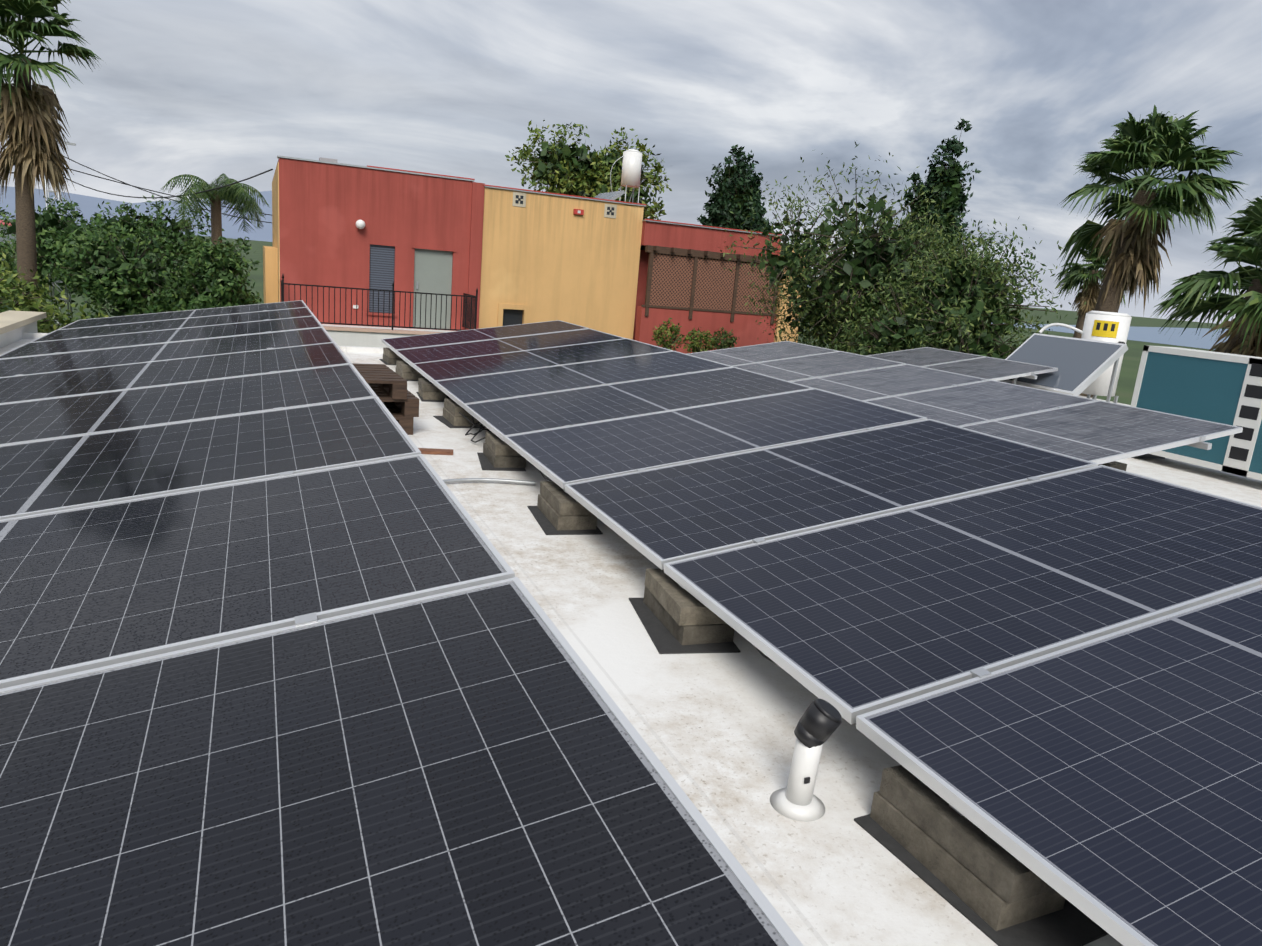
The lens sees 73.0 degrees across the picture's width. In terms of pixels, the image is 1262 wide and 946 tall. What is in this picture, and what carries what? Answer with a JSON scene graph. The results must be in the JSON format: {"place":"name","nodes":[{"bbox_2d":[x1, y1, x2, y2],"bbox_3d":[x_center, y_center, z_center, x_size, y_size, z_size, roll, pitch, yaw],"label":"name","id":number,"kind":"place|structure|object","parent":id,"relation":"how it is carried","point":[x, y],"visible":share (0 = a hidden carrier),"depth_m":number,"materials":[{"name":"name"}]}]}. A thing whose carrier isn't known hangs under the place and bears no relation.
{"place":"outdoors","nodes":[
{"label":"outdoors","id":0,"kind":"place"},
{"bbox_2d":[0,220,15,259],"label":"houses","id":1,"kind":"structure","parent":0,"point":[10,235],"depth_m":92.00,"materials":[{"name":"white paint"}]},
{"bbox_2d":[0,186,272,241],"bbox_3d":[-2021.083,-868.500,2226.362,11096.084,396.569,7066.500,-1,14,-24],"label":"distant hills","id":2,"kind":"structure","parent":0,"point":[88,207],"depth_m":4817.20,"materials":[{"name":"blue"}]},
{"bbox_2d":[0,218,1228,404],"bbox_3d":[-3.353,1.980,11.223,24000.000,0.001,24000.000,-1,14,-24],"label":"ground","id":3,"kind":"structure","parent":0,"point":[1131,360],"depth_m":154.10,"materials":[{"name":"green plant"}]},
{"bbox_2d":[0,266,61,329],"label":"bush","id":4,"kind":"object","parent":3,"relation":"on","point":[60,326],"depth_m":18.22,"materials":[{"name":"green plant"}]},
{"bbox_2d":[0,239,87,308],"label":"bush","id":5,"kind":"object","parent":3,"relation":"on","point":[57,293],"visible":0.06,"depth_m":35.26,"materials":[{"name":"green plant"}]},
{"bbox_2d":[0,0,102,295],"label":"tall palm","id":6,"kind":"object","parent":3,"relation":"on","point":[31,126],"visible":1,"depth_m":18.09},
{"bbox_2d":[0,253,108,332],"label":"yellow green tree","id":7,"kind":"object","parent":3,"relation":"on","point":[34,302],"visible":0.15,"depth_m":10.89,"materials":[{"name":"green plant"}]},
{"bbox_2d":[0,194,259,312],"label":"tree","id":8,"kind":"object","parent":3,"relation":"on","point":[50,226],"visible":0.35,"depth_m":29.39,"materials":[{"name":"green plant"}]},
{"bbox_2d":[8,136,272,327],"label":"power lines","id":9,"kind":"object","parent":3,"relation":"on","point":[47,190],"visible":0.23,"depth_m":31.80,"materials":[{"name":"black"}]},
{"bbox_2d":[42,214,259,320],"bbox_3d":[-10.917,-3.384,20.016,4.292,5.124,4.582,-1,14,-24],"label":"tree","id":10,"kind":"object","parent":3,"relation":"on","point":[129,279],"visible":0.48,"depth_m":18.36,"materials":[{"name":"green plant"}]},
{"bbox_2d":[161,173,268,245],"bbox_3d":[-11.913,-5.263,24.697,2.648,6.452,2.683,3,13,-9],"label":"palm","id":11,"kind":"object","parent":3,"relation":"on","point":[232,195],"visible":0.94,"depth_m":23.99,"materials":[{"name":"green plant"}]},
{"bbox_2d":[175,236,263,307],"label":"tree","id":12,"kind":"object","parent":3,"relation":"on","point":[217,260],"visible":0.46,"depth_m":19.58,"materials":[{"name":"green plant"}]},
{"bbox_2d":[263,155,804,353],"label":"building","id":13,"kind":"structure","parent":3,"relation":"on","point":[514,256],"depth_m":21.51,"materials":[{"name":"red paint"}]},
{"bbox_2d":[356,220,364,228],"bbox_3d":[-6.355,-5.840,20.033,0.220,0.220,0.230,-1,14,-24],"label":"wall lamp","id":14,"kind":"object","parent":13,"relation":"attached to","point":[360,224],"visible":1,"depth_m":19.95,"materials":[{"name":"white glass"}]},
{"bbox_2d":[281,274,477,330],"bbox_3d":[-5.901,-3.989,20.044,4.310,1.100,1.435,-1,14,-24],"label":"balcony railing","id":15,"kind":"object","parent":13,"relation":"on","point":[469,314],"visible":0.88,"depth_m":19.58,"materials":[{"name":"black metal"}]},
{"bbox_2d":[593,149,641,202],"bbox_3d":[-0.447,-7.981,23.518,1.802,2.000,1.800,-1,14,-24],"label":"water tank","id":16,"kind":"object","parent":13,"relation":"on","point":[631,168],"visible":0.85,"depth_m":23.80,"materials":[{"name":"white plastic"}]},
{"bbox_2d":[505,120,671,219],"bbox_3d":[-1.395,-8.257,33.473,6.071,10.042,6.779,8,14,12],"label":"tree","id":17,"kind":"object","parent":3,"relation":"on","point":[574,170],"visible":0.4,"depth_m":31.04,"materials":[{"name":"green plant"}]},
{"bbox_2d":[651,318,684,350],"bbox_3d":[0.978,-3.606,22.436,1.048,0.957,0.821,-1,14,-24],"label":"bush","id":18,"kind":"object","parent":3,"relation":"on","point":[667,344],"visible":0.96,"depth_m":22.31,"materials":[{"name":"green plant"}]},
{"bbox_2d":[680,327,715,353],"bbox_3d":[1.800,-3.470,22.694,1.174,0.811,0.845,-1,14,-24],"label":"bush","id":19,"kind":"object","parent":3,"relation":"on","point":[694,346],"visible":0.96,"depth_m":22.57,"materials":[{"name":"green plant"}]},
{"bbox_2d":[708,327,738,349],"bbox_3d":[2.512,-3.557,23.094,0.864,0.804,0.788,-1,14,-24],"label":"hedge","id":20,"kind":"object","parent":3,"relation":"on","point":[728,342],"visible":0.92,"depth_m":22.99,"materials":[{"name":"green plant"}]},
{"bbox_2d":[697,145,765,231],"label":"tree","id":21,"kind":"object","parent":3,"relation":"on","point":[736,184],"visible":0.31,"depth_m":31.80,"materials":[{"name":"green plant"}]},
{"bbox_2d":[752,188,775,232],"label":"tree","id":22,"kind":"object","parent":3,"relation":"on","point":[769,226],"visible":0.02,"depth_m":34.34,"materials":[{"name":"green plant"}]},
{"bbox_2d":[720,142,994,353],"bbox_3d":[4.929,-3.259,19.738,6.135,7.730,6.420,-1,14,-24],"label":"tree","id":23,"kind":"object","parent":3,"relation":"on","point":[869,246],"visible":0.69,"depth_m":18.27,"materials":[{"name":"green plant"}]},
{"bbox_2d":[812,219,1048,315],"bbox_3d":[9.876,-5.206,30.277,7.837,7.486,8.238,-1,14,-24],"label":"tree","id":24,"kind":"object","parent":3,"relation":"on","point":[1005,258],"depth_m":28.49,"materials":[{"name":"green plant"}]},
{"bbox_2d":[897,118,980,315],"bbox_3d":[9.493,-6.096,27.846,2.665,10.250,3.272,-1,14,-24],"label":"cypress","id":25,"kind":"object","parent":3,"relation":"on","point":[955,196],"visible":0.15,"depth_m":26.38,"materials":[{"name":"green plant"}]},
{"bbox_2d":[824,216,1085,358],"bbox_3d":[5.907,-1.668,16.299,3.748,6.379,4.657,-8,18,-44],"label":"tree","id":26,"kind":"object","parent":3,"relation":"on","point":[967,301],"visible":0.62,"depth_m":15.54,"materials":[{"name":"green plant"}]},
{"bbox_2d":[1055,235,1125,338],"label":"palm","id":27,"kind":"object","parent":3,"relation":"on","point":[1091,272],"visible":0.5,"depth_m":27.60,"materials":[{"name":"green plant"}]},
{"bbox_2d":[1058,104,1247,397],"bbox_3d":[9.273,-2.487,16.248,2.888,8.507,2.729,-6,17,-38],"label":"palm","id":28,"kind":"object","parent":3,"relation":"on","point":[1159,140],"visible":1,"depth_m":15.51,"materials":[{"name":"green plant"}]},
{"bbox_2d":[1152,196,1261,356],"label":"palm","id":29,"kind":"object","parent":3,"relation":"on","point":[1244,330],"visible":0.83,"depth_m":12.17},
{"bbox_2d":[0,310,1261,945],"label":"roof slab","id":30,"kind":"structure","parent":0,"point":[716,732],"depth_m":2.54,"materials":[{"name":"white paint"}]},
{"bbox_2d":[352,363,418,434],"bbox_3d":[-2.063,-0.562,6.317,0.830,0.390,0.951,-1,14,-24],"label":"pallet stack","id":31,"kind":"object","parent":30,"relation":"on","point":[397,398],"visible":0.38,"depth_m":6.10,"materials":[{"name":"brown wood"}]},
{"bbox_2d":[0,300,803,945],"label":"solar panels","id":32,"kind":"object","parent":30,"relation":"on","point":[288,656],"visible":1,"depth_m":1.38,"materials":[{"name":"black glass"}]},
{"bbox_2d":[418,448,452,454],"bbox_3d":[-1.371,-0.145,5.600,0.400,0.022,0.080,2,13,-11],"label":"loose board","id":33,"kind":"object","parent":30,"relation":"on","point":[436,451],"visible":0.64,"depth_m":5.59,"materials":[{"name":"red wood"}]},
{"bbox_2d":[411,367,855,724],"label":"dc cables","id":34,"kind":"object","parent":30,"relation":"on","point":[503,481],"visible":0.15,"depth_m":4.98,"materials":[{"name":"black"}]},
{"bbox_2d":[770,699,841,821],"bbox_3d":[0.435,0.698,2.121,0.147,0.286,0.140,-1,14,-24],"label":"vent pipe","id":35,"kind":"object","parent":30,"relation":"on","point":[817,726],"visible":1,"depth_m":2.10,"materials":[{"name":"white plastic"}]},
{"bbox_2d":[379,320,1261,945],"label":"solar panels","id":36,"kind":"object","parent":30,"relation":"on","point":[1035,672],"visible":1,"depth_m":2.81,"materials":[{"name":"glass"}]},
{"bbox_2d":[867,347,1057,383],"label":"solar panels","id":37,"kind":"object","parent":30,"relation":"on","point":[989,368],"visible":0.29,"depth_m":10.98,"materials":[{"name":"grey glass"}]},
{"bbox_2d":[688,341,1242,470],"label":"solar panels","id":38,"kind":"object","parent":30,"relation":"on","point":[1105,433],"visible":0.4,"depth_m":7.02,"materials":[{"name":"glass"}]},
{"bbox_2d":[1000,311,1131,402],"bbox_3d":[5.572,-1.413,10.788,1.510,1.290,1.350,-1,14,-24],"label":"solar water heater","id":39,"kind":"object","parent":30,"relation":"on","point":[1089,363],"visible":0.81,"depth_m":10.64,"materials":[{"name":"white plastic"}]},
{"bbox_2d":[1131,345,1261,480],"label":"framed panel","id":40,"kind":"object","parent":30,"relation":"on","point":[1220,387],"visible":0.81,"depth_m":7.16,"materials":[{"name":"teal plastic"}]},
{"bbox_2d":[0,0,1261,323],"label":"sky","id":41,"kind":"structure","parent":0,"point":[206,90],"materials":[{"name":"grey"}]},
{"bbox_2d":[991,323,1229,349],"bbox_3d":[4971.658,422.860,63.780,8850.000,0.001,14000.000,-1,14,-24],"label":"sea water","id":42,"kind":"structure","parent":0,"point":[1188,337],"depth_m":237.41,"materials":[{"name":"blue liquid"}]}
]}

